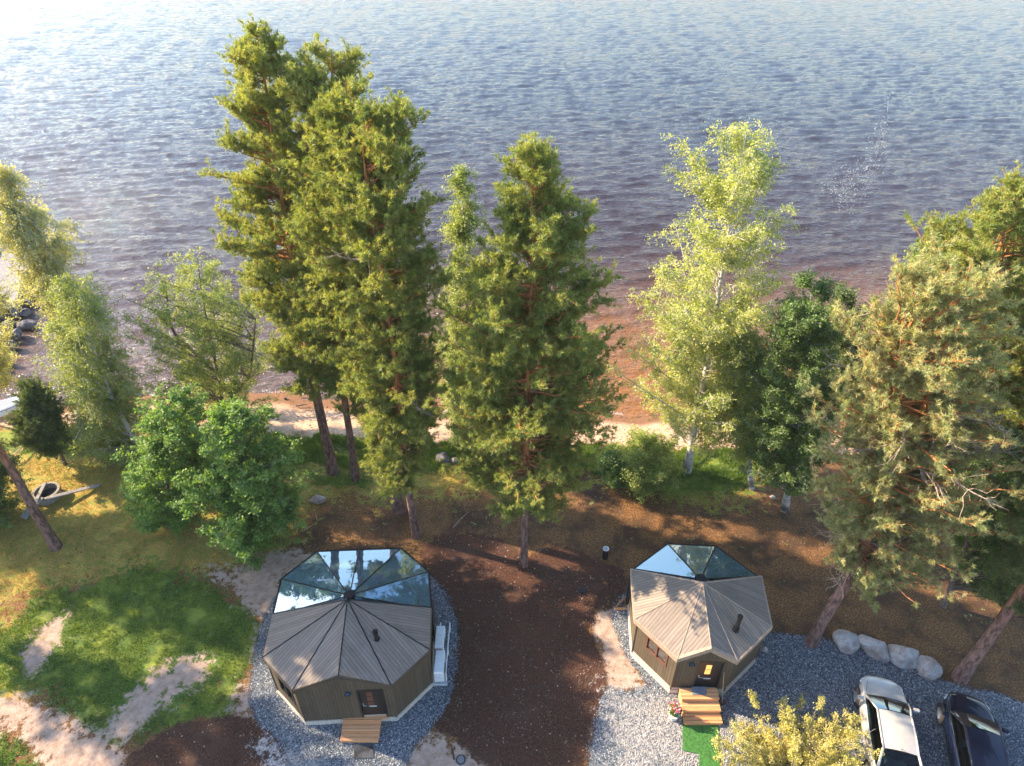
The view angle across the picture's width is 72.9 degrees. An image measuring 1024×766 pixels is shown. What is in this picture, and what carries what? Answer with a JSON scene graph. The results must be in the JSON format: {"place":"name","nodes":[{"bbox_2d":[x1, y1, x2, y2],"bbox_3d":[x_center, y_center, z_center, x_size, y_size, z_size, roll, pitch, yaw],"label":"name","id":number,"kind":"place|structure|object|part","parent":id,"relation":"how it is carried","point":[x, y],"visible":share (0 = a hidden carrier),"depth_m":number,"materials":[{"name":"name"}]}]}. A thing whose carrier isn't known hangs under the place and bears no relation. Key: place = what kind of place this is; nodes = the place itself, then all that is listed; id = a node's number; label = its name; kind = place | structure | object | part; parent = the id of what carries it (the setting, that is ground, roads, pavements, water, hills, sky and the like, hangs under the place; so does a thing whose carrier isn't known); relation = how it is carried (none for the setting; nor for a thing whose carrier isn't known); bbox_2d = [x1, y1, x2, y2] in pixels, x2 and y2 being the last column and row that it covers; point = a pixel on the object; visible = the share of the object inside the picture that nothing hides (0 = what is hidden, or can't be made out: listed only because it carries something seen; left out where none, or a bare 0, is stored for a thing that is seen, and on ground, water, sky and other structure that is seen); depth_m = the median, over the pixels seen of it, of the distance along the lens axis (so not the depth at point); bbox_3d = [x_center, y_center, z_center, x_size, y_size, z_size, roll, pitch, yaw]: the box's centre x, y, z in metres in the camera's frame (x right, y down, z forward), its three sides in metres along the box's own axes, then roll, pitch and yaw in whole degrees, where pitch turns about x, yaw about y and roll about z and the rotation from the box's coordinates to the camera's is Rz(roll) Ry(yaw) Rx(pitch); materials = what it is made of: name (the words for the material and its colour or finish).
{"place":"outdoors","nodes":[
{"label":"outdoors","id":0,"kind":"place"},
{"bbox_2d":[0,433,747,765],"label":"lawn grass","id":1,"kind":"structure","parent":0,"point":[53,602],"depth_m":27.98,"materials":[{"name":"green plant"}]},
{"bbox_2d":[0,429,747,697],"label":"dry grass","id":2,"kind":"structure","parent":0,"point":[99,513],"depth_m":32.37,"materials":[{"name":"yellow"}]},
{"bbox_2d":[0,390,1008,454],"bbox_3d":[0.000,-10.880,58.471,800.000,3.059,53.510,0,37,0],"label":"beach","id":3,"kind":"structure","parent":0,"point":[289,411],"depth_m":39.01,"materials":[{"name":"beige sand"}]},
{"bbox_2d":[0,396,19,416],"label":"rowing boat","id":4,"kind":"object","parent":3,"relation":"on","point":[6,405],"visible":0.38,"depth_m":39.21,"materials":[{"name":"white plastic"}]},
{"bbox_2d":[0,279,21,397],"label":"alder bush","id":5,"kind":"object","parent":3,"relation":"on","point":[5,380],"visible":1,"depth_m":35.64,"materials":[{"name":"green plant"}]},
{"bbox_2d":[0,158,107,374],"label":"birch tree","id":6,"kind":"object","parent":3,"relation":"on","point":[23,228],"visible":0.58,"depth_m":32.00,"materials":[{"name":"green plant"}]},
{"bbox_2d":[114,246,278,425],"bbox_3d":[-15.764,-2.000,35.968,7.364,10.303,7.134,0,37,0],"label":"willow tree","id":7,"kind":"object","parent":3,"relation":"on","point":[205,328],"visible":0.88,"depth_m":35.03,"materials":[{"name":"green plant"}]},
{"bbox_2d":[207,389,849,449],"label":"beach litter","id":8,"kind":"object","parent":3,"relation":"on","point":[438,436],"visible":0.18,"depth_m":39.33,"materials":[{"name":"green plant"}]},
{"bbox_2d":[824,280,877,429],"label":"alder tree","id":9,"kind":"object","parent":3,"relation":"on","point":[849,300],"visible":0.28,"depth_m":34.97,"materials":[{"name":"green plant"}]},
{"bbox_2d":[268,428,746,483],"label":"shore grass","id":10,"kind":"structure","parent":0,"point":[430,458],"depth_m":36.31,"materials":[{"name":"green plant"}]},
{"bbox_2d":[0,0,1023,417],"bbox_3d":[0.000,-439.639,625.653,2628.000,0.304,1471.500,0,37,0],"label":"lake water","id":11,"kind":"structure","parent":0,"point":[114,114],"depth_m":85.98,"materials":[{"name":"blue liquid"}]},
{"bbox_2d":[0,310,8,319],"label":"shore rock","id":12,"kind":"object","parent":11,"relation":"on","point":[3,317],"visible":0.5,"depth_m":47.81,"materials":[{"name":"stone"}]},
{"bbox_2d":[2,319,15,330],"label":"shore rock","id":13,"kind":"object","parent":11,"relation":"in","point":[14,325],"visible":0.56,"depth_m":46.76,"materials":[{"name":"stone"}]},
{"bbox_2d":[7,340,16,351],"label":"shore rock","id":14,"kind":"object","parent":11,"relation":"in","point":[13,345],"visible":0.64,"depth_m":44.73,"materials":[{"name":"stone"}]},
{"bbox_2d":[0,251,28,308],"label":"pier","id":15,"kind":"structure","parent":11,"relation":"in","point":[4,264],"depth_m":51.92,"materials":[{"name":"white wood"}]},
{"bbox_2d":[10,308,20,317],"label":"shore rock","id":16,"kind":"object","parent":11,"relation":"in","point":[12,310],"visible":0.85,"depth_m":47.98,"materials":[{"name":"stone"}]},
{"bbox_2d":[10,328,21,340],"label":"shore rock","id":17,"kind":"object","parent":11,"relation":"in","point":[18,333],"visible":0.84,"depth_m":45.83,"materials":[{"name":"stone"}]},
{"bbox_2d":[12,300,23,310],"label":"shore rock","id":18,"kind":"object","parent":11,"relation":"in","point":[21,306],"visible":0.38,"depth_m":48.98,"materials":[{"name":"stone"}]},
{"bbox_2d":[20,308,31,316],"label":"shore rock","id":19,"kind":"object","parent":11,"relation":"in","point":[25,312],"visible":0.99,"depth_m":48.22,"materials":[{"name":"stone"}]},
{"bbox_2d":[16,319,36,329],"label":"shore rock","id":20,"kind":"object","parent":11,"relation":"on","point":[29,324],"visible":0.98,"depth_m":46.80,"materials":[{"name":"stone"}]},
{"bbox_2d":[22,299,32,307],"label":"shore rock","id":21,"kind":"object","parent":11,"relation":"in","point":[26,305],"visible":0.67,"depth_m":49.23,"materials":[{"name":"stone"}]},
{"bbox_2d":[821,94,889,198],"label":"foam streak","id":22,"kind":"object","parent":11,"relation":"on","point":[862,165],"visible":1,"depth_m":70.33,"materials":[{"name":"white liquid"}]},
{"bbox_2d":[0,424,1023,765],"bbox_3d":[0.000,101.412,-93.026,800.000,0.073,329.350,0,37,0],"label":"ground","id":23,"kind":"structure","parent":0,"point":[596,512],"depth_m":30.06,"materials":[{"name":"brown soil"}]},
{"bbox_2d":[0,437,34,532],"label":"alder bush","id":24,"kind":"object","parent":23,"relation":"on","point":[3,482],"visible":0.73,"depth_m":32.31,"materials":[{"name":"green plant"}]},
{"bbox_2d":[0,444,62,551],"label":"pine tree","id":25,"kind":"object","parent":23,"relation":"on","point":[54,543],"visible":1,"depth_m":29.85,"materials":[{"name":"brown plant"}]},
{"bbox_2d":[1,375,77,465],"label":"bush","id":26,"kind":"object","parent":23,"relation":"on","point":[36,422],"visible":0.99,"depth_m":33.55,"materials":[{"name":"green plant"}]},
{"bbox_2d":[31,482,62,505],"bbox_3d":[-22.783,5.423,33.995,1.240,0.420,1.240,0,37,0],"label":"well ring","id":27,"kind":"object","parent":23,"relation":"on","point":[51,488],"visible":0.82,"depth_m":34.04,"materials":[{"name":"concrete"}]},
{"bbox_2d":[20,497,42,518],"bbox_3d":[-22.972,5.956,33.178,0.360,0.384,1.155,13,39,17],"label":"plank","id":28,"kind":"object","parent":27,"relation":"on","point":[25,514],"visible":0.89,"depth_m":32.98,"materials":[{"name":"grey wood"}]},
{"bbox_2d":[35,482,46,501],"bbox_3d":[-22.921,5.310,33.689,0.160,0.070,1.319,-6,37,-8],"label":"plank","id":29,"kind":"object","parent":27,"relation":"on","point":[40,491],"visible":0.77,"depth_m":33.70,"materials":[{"name":"grey wood"}]},
{"bbox_2d":[47,483,99,499],"bbox_3d":[-21.495,5.316,34.020,2.214,0.437,0.200,-23,43,-27],"label":"plank","id":30,"kind":"object","parent":27,"relation":"on","point":[72,491],"visible":1,"depth_m":33.97,"materials":[{"name":"grey wood"}]},
{"bbox_2d":[29,263,158,479],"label":"birch tree","id":31,"kind":"object","parent":23,"relation":"on","point":[107,422],"visible":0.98,"depth_m":32.91,"materials":[{"name":"green plant"}]},
{"bbox_2d":[109,382,216,536],"bbox_3d":[-15.051,3.685,30.161,5.945,8.210,4.579,0,37,0],"label":"maple shrub","id":32,"kind":"object","parent":23,"relation":"on","point":[165,451],"visible":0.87,"depth_m":29.25,"materials":[{"name":"green plant"}]},
{"bbox_2d":[170,393,317,572],"bbox_3d":[-10.880,4.209,28.938,5.378,8.848,5.590,21,42,26],"label":"maple shrub","id":33,"kind":"object","parent":23,"relation":"on","point":[249,493],"visible":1,"depth_m":28.02,"materials":[{"name":"green plant"}]},
{"bbox_2d":[196,10,348,476],"bbox_3d":[-9.317,-3.775,29.211,5.134,21.269,5.511,-21,42,-25],"label":"pine tree","id":34,"kind":"object","parent":23,"relation":"on","point":[251,106],"visible":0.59,"depth_m":26.40,"materials":[{"name":"green plant"}]},
{"bbox_2d":[242,30,386,481],"bbox_3d":[-7.002,-3.165,28.861,5.283,20.718,5.458,0,37,0],"label":"pine tree","id":35,"kind":"object","parent":23,"relation":"on","point":[311,78],"visible":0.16,"depth_m":24.68,"materials":[{"name":"green plant"}]},
{"bbox_2d":[310,495,325,503],"bbox_3d":[-9.481,5.707,33.891,0.809,0.530,0.510,-7,38,-9],"label":"boulder","id":36,"kind":"object","parent":23,"relation":"on","point":[317,499],"visible":1,"depth_m":33.72,"materials":[{"name":"stone"}]},
{"bbox_2d":[272,75,444,515],"bbox_3d":[-5.536,-1.642,27.602,5.597,19.800,4.626,0,37,0],"label":"pine tree","id":37,"kind":"object","parent":23,"relation":"on","point":[338,114],"visible":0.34,"depth_m":24.13,"materials":[{"name":"green plant"}]},
{"bbox_2d":[124,532,627,765],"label":"bark mulch bed","id":38,"kind":"object","parent":23,"relation":"on","point":[185,742],"visible":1,"depth_m":26.93,"materials":[{"name":"brown wood"}]},
{"bbox_2d":[422,130,632,567],"bbox_3d":[0.720,0.584,25.134,7.364,19.216,7.287,30,46,34],"label":"pine tree","id":39,"kind":"object","parent":38,"relation":"on","point":[513,414],"visible":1,"depth_m":23.09,"materials":[{"name":"green plant"}]},
{"bbox_2d":[578,587,584,592],"bbox_3d":[2.996,8.889,29.727,0.300,0.122,0.300,0,37,0],"label":"ground lid","id":40,"kind":"object","parent":38,"relation":"on","point":[581,589],"visible":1,"depth_m":29.69,"materials":[{"name":"black paint"}]},
{"bbox_2d":[310,84,461,539],"bbox_3d":[-4.280,-0.872,26.413,4.518,20.001,4.395,29,46,33],"label":"pine tree","id":41,"kind":"object","parent":23,"relation":"on","point":[401,316],"visible":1,"depth_m":23.80,"materials":[{"name":"green plant"}]},
{"bbox_2d":[435,452,450,463],"bbox_3d":[-3.629,3.952,36.127,0.738,0.588,0.787,-22,42,-27],"label":"boulder","id":42,"kind":"object","parent":23,"relation":"on","point":[445,456],"visible":0.9,"depth_m":35.96,"materials":[{"name":"stone"}]},
{"bbox_2d":[450,457,458,463],"bbox_3d":[-2.974,4.068,36.063,0.520,0.380,0.414,-14,39,-18],"label":"boulder","id":43,"kind":"object","parent":23,"relation":"on","point":[453,460],"visible":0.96,"depth_m":35.96,"materials":[{"name":"stone"}]},
{"bbox_2d":[425,163,494,452],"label":"birch tree","id":44,"kind":"object","parent":23,"relation":"on","point":[459,227],"visible":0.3,"depth_m":30.47,"materials":[{"name":"green plant"}]},
{"bbox_2d":[456,755,465,764],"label":"manhole cover","id":45,"kind":"object","parent":23,"relation":"in","point":[460,759],"visible":1,"depth_m":24.08,"materials":[{"name":"metal"}]},
{"bbox_2d":[0,420,1023,765],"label":"forest litter","id":46,"kind":"object","parent":23,"relation":"on","point":[454,594],"visible":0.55,"depth_m":29.58,"materials":[{"name":"brown plant"}]},
{"bbox_2d":[602,546,608,559],"bbox_3d":[4.165,7.593,30.925,0.276,0.650,0.276,0,37,0],"label":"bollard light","id":47,"kind":"object","parent":23,"relation":"on","point":[605,553],"visible":1,"depth_m":30.84,"materials":[{"name":"black paint"}]},
{"bbox_2d":[594,446,633,489],"bbox_3d":[5.142,4.271,33.906,2.289,2.767,2.267,-28,45,-32],"label":"green bush","id":48,"kind":"object","parent":23,"relation":"on","point":[610,472],"visible":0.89,"depth_m":33.23,"materials":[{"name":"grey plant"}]},
{"bbox_2d":[247,577,1023,765],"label":"gravel yard","id":49,"kind":"structure","parent":23,"relation":"on","point":[847,696],"depth_m":25.57,"materials":[{"name":"grey gravel"}]},
{"bbox_2d":[262,547,435,724],"bbox_3d":[-6.037,9.120,26.482,6.258,3.758,6.284,0,37,0],"label":"glass roof cabin","id":50,"kind":"object","parent":49,"relation":"on","point":[349,655],"visible":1,"depth_m":24.94,"materials":[{"name":"wood"}]},
{"bbox_2d":[277,677,295,703],"bbox_3d":[-8.027,10.889,24.723,0.927,0.950,0.100,28,45,32],"label":"window","id":51,"kind":"structure","parent":50,"relation":"in","point":[283,687],"depth_m":24.87,"materials":[{"name":"black glass"}]},
{"bbox_2d":[325,592,365,602],"bbox_3d":[-6.900,9.134,28.294,1.500,0.635,1.900,0,37,0],"label":"bed","id":52,"kind":"object","parent":50,"relation":"on","point":[362,594],"visible":0.01,"depth_m":28.49,"materials":[{"name":"white fabric"}]},
{"bbox_2d":[358,690,385,714],"bbox_3d":[-4.935,11.330,24.537,0.820,1.810,0.141,-2,37,-2],"label":"door","id":53,"kind":"structure","parent":50,"relation":"in","point":[372,702],"depth_m":24.54,"materials":[{"name":"black paint"}]},
{"bbox_2d":[340,715,381,742],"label":"entrance steps","id":54,"kind":"structure","parent":49,"relation":"on","point":[365,729],"depth_m":24.75,"materials":[{"name":"brown wood"}]},
{"bbox_2d":[353,743,373,758],"bbox_3d":[-5.218,12.930,24.353,0.782,0.025,0.517,-2,37,-2],"label":"stone slab","id":55,"kind":"object","parent":49,"relation":"on","point":[364,751],"visible":1,"depth_m":24.33,"materials":[{"name":"grey stone"}]},
{"bbox_2d":[433,677,446,685],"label":"concrete slab","id":56,"kind":"structure","parent":49,"relation":"on","point":[440,683],"depth_m":26.30,"materials":[{"name":"grey concrete"}]},
{"bbox_2d":[440,622,450,679],"bbox_3d":[-2.674,10.459,27.071,0.410,0.530,2.200,0,37,0],"label":"heat pump rack","id":57,"kind":"object","parent":56,"relation":"on","point":[447,647],"visible":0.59,"depth_m":26.97,"materials":[{"name":"white metal"}]},
{"bbox_2d":[434,650,445,680],"bbox_3d":[-2.681,10.585,25.932,0.383,0.620,0.914,0,37,0],"label":"heat pump","id":58,"kind":"object","parent":57,"relation":"on","point":[440,666],"visible":1,"depth_m":25.68,"materials":[{"name":"white metal"}]},
{"bbox_2d":[435,626,445,652],"bbox_3d":[-2.752,9.958,26.764,0.362,0.620,0.927,0,37,0],"label":"heat pump","id":59,"kind":"object","parent":57,"relation":"on","point":[440,640],"visible":0.81,"depth_m":26.54,"materials":[{"name":"white metal"}]},
{"bbox_2d":[614,596,626,609],"bbox_3d":[4.666,9.326,29.049,0.409,0.140,0.760,29,46,33],"label":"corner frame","id":60,"kind":"object","parent":49,"relation":"on","point":[616,607],"visible":0.95,"depth_m":28.93,"materials":[{"name":"brown wood"}]},
{"bbox_2d":[668,701,681,720],"bbox_3d":[5.883,11.873,25.047,0.539,0.889,0.525,0,37,0],"label":"flower pot","id":61,"kind":"object","parent":49,"relation":"on","point":[675,711],"visible":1,"depth_m":24.91,"materials":[{"name":"white ceramic"}]},
{"bbox_2d":[624,543,772,694],"bbox_3d":[7.211,8.696,26.978,5.350,3.838,5.422,0,37,0],"label":"wooden cabin","id":62,"kind":"object","parent":49,"relation":"on","point":[699,630],"visible":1,"depth_m":25.69,"materials":[{"name":"wood"}]},
{"bbox_2d":[645,636,668,666],"bbox_3d":[5.380,9.917,25.706,0.100,0.780,1.036,-26,44,-30],"label":"window","id":63,"kind":"structure","parent":62,"relation":"in","point":[650,645],"depth_m":25.74,"materials":[{"name":"brown glass"}]},
{"bbox_2d":[694,662,722,686],"bbox_3d":[7.182,10.695,25.380,0.821,1.810,0.144,0,37,0],"label":"door","id":64,"kind":"structure","parent":62,"relation":"in","point":[708,674],"depth_m":25.37,"materials":[{"name":"black paint"}]},
{"bbox_2d":[678,688,722,725],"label":"entrance steps","id":65,"kind":"structure","parent":49,"relation":"on","point":[701,709],"depth_m":25.29,"materials":[{"name":"brown wood"}]},
{"bbox_2d":[692,687,706,694],"bbox_3d":[6.904,11.366,25.608,0.560,0.020,0.319,0,37,0],"label":"doormat","id":66,"kind":"object","parent":65,"relation":"on","point":[698,690],"visible":1,"depth_m":25.57,"materials":[{"name":"grey fabric"}]},
{"bbox_2d":[682,717,719,765],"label":"turf rug","id":67,"kind":"object","parent":49,"relation":"on","point":[697,739],"visible":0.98,"depth_m":24.57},
{"bbox_2d":[719,674,725,705],"bbox_3d":[7.671,11.200,25.387,0.340,1.555,0.487,-18,41,-23],"label":"broom","id":68,"kind":"object","parent":49,"relation":"on","point":[722,702],"visible":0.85,"depth_m":25.56,"materials":[{"name":"black paint"}]},
{"bbox_2d":[762,646,767,651],"bbox_3d":[10.027,10.539,27.448,0.244,0.211,0.212,6,37,8],"label":"stone","id":69,"kind":"object","parent":49,"relation":"on","point":[764,648],"visible":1,"depth_m":27.39,"materials":[{"name":"stone"}]},
{"bbox_2d":[832,629,860,654],"bbox_3d":[13.245,10.280,27.537,1.033,0.939,0.970,28,45,32],"label":"boulder","id":70,"kind":"object","parent":49,"relation":"on","point":[846,642],"visible":1,"depth_m":27.26,"materials":[{"name":"stone"}]},
{"bbox_2d":[858,634,890,661],"bbox_3d":[14.332,10.410,27.356,1.336,0.913,0.811,30,46,33],"label":"boulder","id":71,"kind":"object","parent":49,"relation":"on","point":[875,649],"visible":0.98,"depth_m":27.04,"materials":[{"name":"stone"}]},
{"bbox_2d":[853,675,922,765],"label":"silver car","id":72,"kind":"object","parent":49,"relation":"on","point":[885,711],"visible":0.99,"depth_m":23.89,"materials":[{"name":"beige paint"}]},
{"bbox_3d":[12.487,11.875,23.871,0.208,0.430,2.520,9,38,12],"label":"side window","id":73,"kind":"part","parent":72,"relation":"part of","materials":[{"name":"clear glass"}]},
{"bbox_3d":[12.829,12.618,22.867,1.453,0.453,0.718,9,38,12],"label":"rear window","id":74,"kind":"part","parent":72,"relation":"part of","materials":[{"name":"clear glass"}]},
{"bbox_2d":[917,655,942,680],"bbox_3d":[16.061,10.965,26.650,0.864,0.859,0.866,0,37,0],"label":"boulder","id":75,"kind":"object","parent":49,"relation":"on","point":[929,668],"visible":1,"depth_m":26.43,"materials":[{"name":"stone"}]},
{"bbox_2d":[936,692,1009,765],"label":"black car","id":76,"kind":"object","parent":49,"relation":"on","point":[972,732],"visible":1,"depth_m":23.73,"materials":[{"name":"paint"}]},
{"bbox_3d":[15.200,12.229,23.401,0.211,0.430,2.520,11,38,14],"label":"side window","id":77,"kind":"part","parent":76,"relation":"part of","materials":[{"name":"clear glass"}]},
{"bbox_2d":[591,424,687,503],"bbox_3d":[6.577,3.782,34.406,4.797,2.962,4.514,-22,42,-26],"label":"green bush","id":78,"kind":"object","parent":23,"relation":"on","point":[650,457],"visible":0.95,"depth_m":33.63,"materials":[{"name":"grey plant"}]},
{"bbox_2d":[602,117,806,474],"bbox_3d":[8.195,-2.287,30.227,8.521,17.670,7.653,0,37,0],"label":"birch tree","id":79,"kind":"object","parent":23,"relation":"on","point":[705,407],"visible":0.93,"depth_m":28.54,"materials":[{"name":"green plant"}]},
{"bbox_2d":[710,327,781,489],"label":"birch tree","id":80,"kind":"object","parent":23,"relation":"on","point":[747,394],"visible":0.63,"depth_m":30.05,"materials":[{"name":"green plant"}]},
{"bbox_2d":[710,689,884,765],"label":"yellow tree","id":81,"kind":"object","parent":23,"relation":"on","point":[793,753],"visible":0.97,"depth_m":23.51,"materials":[{"name":"yellow leaves"},{"name":"bark"}]},
{"bbox_2d":[727,264,868,512],"bbox_3d":[11.973,0.919,29.689,5.116,13.199,5.029,-27,45,-31],"label":"alder tree","id":82,"kind":"object","parent":23,"relation":"on","point":[803,334],"visible":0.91,"depth_m":28.16,"materials":[{"name":"green plant"}]},
{"bbox_2d":[887,644,918,669],"bbox_3d":[15.224,10.624,27.025,1.232,0.880,0.878,9,38,11],"label":"boulder","id":83,"kind":"object","parent":23,"relation":"on","point":[902,657],"visible":0.93,"depth_m":26.78,"materials":[{"name":"stone"}]},
{"bbox_2d":[795,230,1023,648],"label":"pine tree","id":84,"kind":"object","parent":23,"relation":"on","point":[897,462],"visible":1,"depth_m":20.13,"materials":[{"name":"green plant"}]},
{"bbox_2d":[890,221,984,391],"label":"deciduous tree","id":85,"kind":"object","parent":23,"relation":"on","point":[916,255],"visible":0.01,"depth_m":24.39,"materials":[{"name":"green plant"}]},
{"bbox_2d":[890,159,1023,559],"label":"pine tree","id":86,"kind":"object","parent":23,"relation":"on","point":[1000,218],"visible":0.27,"depth_m":21.77,"materials":[{"name":"green plant"}]},
{"bbox_2d":[939,395,1023,608],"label":"deciduous tree","id":87,"kind":"object","parent":23,"relation":"on","point":[976,544],"visible":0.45,"depth_m":25.89,"materials":[{"name":"green plant"}]},
{"bbox_2d":[951,383,1023,684],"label":"pine tree","id":88,"kind":"object","parent":23,"relation":"on","point":[966,667],"visible":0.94,"depth_m":23.16,"materials":[{"name":"green plant"}]}
]}

